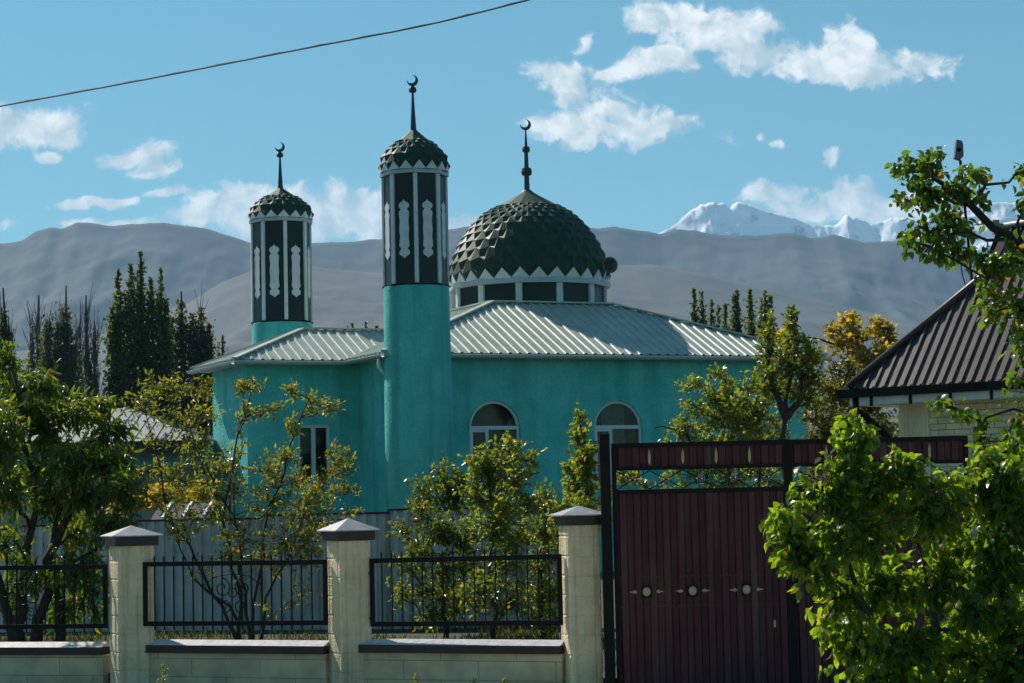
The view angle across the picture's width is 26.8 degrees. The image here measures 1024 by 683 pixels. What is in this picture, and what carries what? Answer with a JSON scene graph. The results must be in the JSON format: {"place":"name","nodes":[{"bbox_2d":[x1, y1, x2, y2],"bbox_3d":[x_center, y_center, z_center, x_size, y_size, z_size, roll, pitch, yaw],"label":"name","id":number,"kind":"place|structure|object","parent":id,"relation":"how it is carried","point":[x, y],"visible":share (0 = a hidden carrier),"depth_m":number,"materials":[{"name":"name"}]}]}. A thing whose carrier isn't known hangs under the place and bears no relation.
{"place":"outdoors","nodes":[
{"label":"outdoors","id":0,"kind":"place"},
{"bbox_2d":[0,0,528,106],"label":"overhead cable","id":1,"kind":"object","parent":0,"point":[361,37],"visible":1,"depth_m":16.44,"materials":[{"name":"black metal"}]},
{"bbox_2d":[15,264,918,484],"bbox_3d":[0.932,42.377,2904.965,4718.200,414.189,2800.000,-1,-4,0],"label":"hills","id":2,"kind":"structure","parent":0,"point":[343,298],"depth_m":3214.05,"materials":[{"name":"grey stone"}]},
{"bbox_2d":[0,222,976,352],"bbox_3d":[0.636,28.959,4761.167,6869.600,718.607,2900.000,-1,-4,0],"label":"foothills","id":3,"kind":"structure","parent":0,"point":[78,259],"depth_m":4881.82,"materials":[{"name":"grey stone"}]},
{"bbox_2d":[0,579,1018,682],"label":"yard","id":4,"kind":"structure","parent":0,"point":[421,634],"depth_m":30.59,"materials":[{"name":"green plant"}]},
{"bbox_2d":[0,337,149,641],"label":"peach tree","id":5,"kind":"object","parent":4,"relation":"on","point":[84,462],"visible":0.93,"depth_m":27.25,"materials":[{"name":"green plant"}]},
{"bbox_2d":[151,501,215,519],"bbox_3d":[-5.475,3.646,35.937,1.005,1.956,2.277,-1,-4,-4],"label":"lean to shed","id":6,"kind":"object","parent":4,"relation":"on","point":[157,516],"visible":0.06,"depth_m":35.97,"materials":[{"name":"grey metal"}]},
{"bbox_2d":[114,368,364,639],"bbox_3d":[-3.374,2.090,26.887,3.184,3.630,1.708,-1,-4,0],"label":"ornamental shrub","id":7,"kind":"object","parent":4,"relation":"on","point":[316,489],"visible":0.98,"depth_m":26.80,"materials":[{"name":"green plant"}]},
{"bbox_2d":[0,503,560,631],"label":"sheet fence","id":8,"kind":"object","parent":4,"relation":"on","point":[202,543],"visible":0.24,"depth_m":31.92,"materials":[{"name":"grey metal"}]},
{"bbox_2d":[384,451,488,638],"bbox_3d":[-1.020,2.734,28.946,1.430,2.537,1.461,-1,-4,0],"label":"apple shrub","id":9,"kind":"object","parent":4,"relation":"on","point":[421,505],"visible":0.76,"depth_m":28.80,"materials":[{"name":"green plant"}]},
{"bbox_2d":[446,430,547,638],"bbox_3d":[-0.179,2.526,27.848,1.351,2.760,1.689,-1,-4,0],"label":"apple shrub","id":10,"kind":"object","parent":4,"relation":"on","point":[484,467],"visible":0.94,"depth_m":27.86,"materials":[{"name":"green plant"}]},
{"bbox_2d":[518,477,576,638],"bbox_3d":[0.452,2.865,28.522,0.853,2.159,1.466,-1,-4,0],"label":"apple shrub","id":11,"kind":"object","parent":4,"relation":"on","point":[551,504],"visible":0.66,"depth_m":28.42,"materials":[{"name":"green plant"}]},
{"bbox_2d":[559,401,612,531],"bbox_3d":[0.983,2.384,29.433,0.877,3.210,1.308,-1,-4,0],"label":"young fruit tree","id":12,"kind":"object","parent":4,"relation":"on","point":[581,465],"visible":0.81,"depth_m":29.48,"materials":[{"name":"green plant"}]},
{"bbox_2d":[598,361,800,516],"bbox_3d":[3.097,2.420,36.459,3.641,4.111,1.874,-1,-4,0],"label":"plum bush","id":13,"kind":"object","parent":4,"relation":"on","point":[749,417],"visible":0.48,"depth_m":36.43,"materials":[{"name":"green plant"}]},
{"bbox_2d":[751,302,830,478],"bbox_3d":[4.596,1.837,34.954,1.363,4.980,1.404,-1,-4,0],"label":"apple tree","id":14,"kind":"object","parent":4,"relation":"on","point":[810,358],"visible":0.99,"depth_m":34.94,"materials":[{"name":"green plant"}]},
{"bbox_2d":[792,347,897,485],"bbox_3d":[5.778,2.312,37.828,2.234,4.527,1.898,-1,-4,0],"label":"cherry tree","id":15,"kind":"object","parent":4,"relation":"on","point":[850,370],"visible":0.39,"depth_m":38.01,"materials":[{"name":"green plant"}]},
{"bbox_2d":[837,220,1023,603],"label":"brick house","id":16,"kind":"structure","parent":4,"relation":"on","point":[951,349],"depth_m":30.62,"materials":[{"name":"beige paint"}]},
{"bbox_2d":[953,140,972,284],"bbox_3d":[6.770,-1.857,32.199,0.229,2.348,0.178,-1,-4,0],"label":"antenna","id":17,"kind":"object","parent":16,"relation":"attached to","point":[958,152],"visible":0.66,"depth_m":32.23,"materials":[{"name":"black metal"}]},
{"bbox_2d":[0,0,1023,243],"label":"sky","id":18,"kind":"structure","parent":0,"point":[642,114],"materials":[{"name":"blue"}]},
{"bbox_2d":[658,201,1020,264],"bbox_3d":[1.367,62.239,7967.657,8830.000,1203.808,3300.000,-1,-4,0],"label":"snow mountains","id":19,"kind":"structure","parent":0,"point":[736,219],"depth_m":8213.80,"materials":[{"name":"white snow"}]},
{"bbox_3d":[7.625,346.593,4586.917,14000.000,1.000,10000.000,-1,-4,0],"label":"ground","id":20,"kind":"structure","parent":0,"visible":0},
{"bbox_2d":[0,288,18,410],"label":"poplar tree","id":21,"kind":"object","parent":20,"relation":"on","point":[6,333],"visible":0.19,"depth_m":110.31,"materials":[{"name":"green plant"}]},
{"bbox_2d":[18,294,46,443],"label":"poplar tree","id":22,"kind":"object","parent":20,"relation":"on","point":[36,328],"visible":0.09,"depth_m":122.35,"materials":[{"name":"green plant"}]},
{"bbox_2d":[30,285,90,442],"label":"poplar tree","id":23,"kind":"object","parent":20,"relation":"on","point":[67,367],"visible":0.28,"depth_m":113.17,"materials":[{"name":"green plant"}]},
{"bbox_2d":[73,283,104,407],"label":"poplar tree","id":24,"kind":"object","parent":20,"relation":"on","point":[92,376],"visible":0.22,"depth_m":118.26,"materials":[{"name":"green plant"}]},
{"bbox_2d":[98,250,181,441],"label":"poplar tree","id":25,"kind":"object","parent":20,"relation":"on","point":[127,356],"visible":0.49,"depth_m":110.10,"materials":[{"name":"green plant"}]},
{"bbox_2d":[166,279,218,446],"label":"poplar tree","id":26,"kind":"object","parent":20,"relation":"on","point":[199,340],"visible":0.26,"depth_m":115.08,"materials":[{"name":"green plant"}]},
{"bbox_2d":[210,335,227,441],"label":"poplar tree","id":27,"kind":"object","parent":20,"relation":"on","point":[223,342],"visible":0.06,"depth_m":140.37,"materials":[{"name":"green plant"}]},
{"bbox_2d":[0,506,602,682],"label":"garden fence","id":28,"kind":"object","parent":20,"relation":"on","point":[134,650],"visible":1,"depth_m":22.86,"materials":[{"name":"concrete"}]},
{"bbox_2d":[599,427,994,682],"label":"double gate","id":29,"kind":"structure","parent":28,"relation":"attached to","point":[702,594],"depth_m":21.68,"materials":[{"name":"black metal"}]},
{"bbox_2d":[208,407,899,485],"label":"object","id":30,"kind":"object","parent":20,"relation":"on","point":[896,432],"visible":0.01,"depth_m":247.89,"materials":[{"name":"green plant"}]},
{"bbox_2d":[685,287,708,325],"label":"poplar tree","id":31,"kind":"object","parent":20,"relation":"on","point":[694,317],"visible":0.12,"depth_m":135.47,"materials":[{"name":"green plant"}]},
{"bbox_2d":[706,299,724,330],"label":"poplar tree","id":32,"kind":"object","parent":20,"relation":"on","point":[711,319],"visible":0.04,"depth_m":141.45,"materials":[{"name":"green plant"}]},
{"bbox_2d":[721,303,729,329],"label":"poplar tree","id":33,"kind":"object","parent":20,"relation":"on","point":[725,313],"visible":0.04,"depth_m":145.46,"materials":[{"name":"green plant"}]},
{"bbox_2d":[726,290,748,334],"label":"poplar tree","id":34,"kind":"object","parent":20,"relation":"on","point":[736,324],"visible":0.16,"depth_m":135.41,"materials":[{"name":"green plant"}]},
{"bbox_2d":[743,288,757,338],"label":"poplar tree","id":35,"kind":"object","parent":20,"relation":"on","point":[751,329],"visible":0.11,"depth_m":138.37,"materials":[{"name":"green plant"}]},
{"bbox_2d":[753,290,779,342],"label":"poplar tree","id":36,"kind":"object","parent":20,"relation":"on","point":[765,304],"visible":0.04,"depth_m":135.44,"materials":[{"name":"green plant"}]},
{"bbox_2d":[883,145,1023,469],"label":"fruit tree","id":37,"kind":"object","parent":20,"relation":"on","point":[961,194],"visible":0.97,"depth_m":11.52,"materials":[{"name":"green plant"}]},
{"label":"road","id":38,"kind":"structure","parent":0,"visible":0},
{"bbox_2d":[759,408,1023,682],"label":"leafy bush","id":39,"kind":"object","parent":38,"relation":"on","point":[992,498],"visible":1,"depth_m":9.39,"materials":[{"name":"green plant"}]},
{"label":"mosque grounds","id":40,"kind":"structure","parent":0,"visible":0},
{"bbox_2d":[0,407,216,527],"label":"outbuilding","id":41,"kind":"structure","parent":40,"relation":"on","point":[147,456],"depth_m":61.94,"materials":[{"name":"grey metal"}]},
{"bbox_2d":[28,478,219,515],"bbox_3d":[-8.934,4.545,49.661,4.492,2.763,1.703,-1,-4,0],"label":"autumn bush","id":42,"kind":"object","parent":40,"relation":"on","point":[159,488],"visible":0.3,"depth_m":49.58,"materials":[{"name":"yellow plant"}]},
{"bbox_2d":[248,142,313,344],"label":"minaret","id":43,"kind":"object","parent":40,"relation":"on","point":[280,217],"visible":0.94,"depth_m":66.44,"materials":[{"name":"teal paint"}]},
{"bbox_2d":[378,75,453,511],"bbox_3d":[-2.557,-0.392,58.090,1.970,13.783,1.998,-1,-4,0],"label":"minaret","id":44,"kind":"object","parent":40,"relation":"on","point":[414,167],"visible":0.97,"depth_m":57.44,"materials":[{"name":"teal paint"}]},
{"bbox_2d":[186,119,829,571],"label":"mosque","id":45,"kind":"structure","parent":40,"relation":"on","point":[544,333],"depth_m":61.06,"materials":[{"name":"teal paint"}]},
{"bbox_2d":[227,477,234,517],"bbox_3d":[-7.905,5.129,61.036,0.075,2.550,1.000,1,-5,-24],"label":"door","id":46,"kind":"structure","parent":45,"relation":"in","point":[228,479],"depth_m":61.10,"materials":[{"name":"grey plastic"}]},
{"bbox_2d":[298,425,331,487],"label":"window","id":47,"kind":"structure","parent":45,"relation":"in","point":[315,440],"depth_m":60.68,"materials":[{"name":"glass"}]},
{"bbox_2d":[470,401,519,486],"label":"window","id":48,"kind":"structure","parent":45,"relation":"in","point":[491,418],"depth_m":59.77,"materials":[{"name":"grey glass"}]},
{"bbox_2d":[602,257,617,279],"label":"loudspeaker","id":49,"kind":"object","parent":45,"relation":"attached to","point":[609,264],"visible":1,"depth_m":65.12,"materials":[{"name":"metal"}]},
{"bbox_2d":[594,401,645,484],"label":"window","id":50,"kind":"structure","parent":45,"relation":"in","point":[618,419],"depth_m":61.31,"materials":[{"name":"grey glass"}]},
{"bbox_2d":[772,308,898,483],"bbox_3d":[7.972,2.446,51.985,3.295,6.590,1.753,-1,-4,0],"label":"autumn tree","id":51,"kind":"object","parent":40,"relation":"on","point":[854,339],"visible":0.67,"depth_m":52.03,"materials":[{"name":"yellow plant"}]},
{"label":"verge","id":52,"kind":"structure","parent":0,"visible":0},
{"bbox_2d":[156,663,169,682],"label":"weed","id":53,"kind":"object","parent":52,"relation":"on","point":[163,673],"visible":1,"depth_m":21.61,"materials":[{"name":"green plant"}]},
{"bbox_2d":[410,673,420,682],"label":"weed","id":54,"kind":"object","parent":52,"relation":"on","point":[415,680],"visible":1,"depth_m":21.61,"materials":[{"name":"green plant"}]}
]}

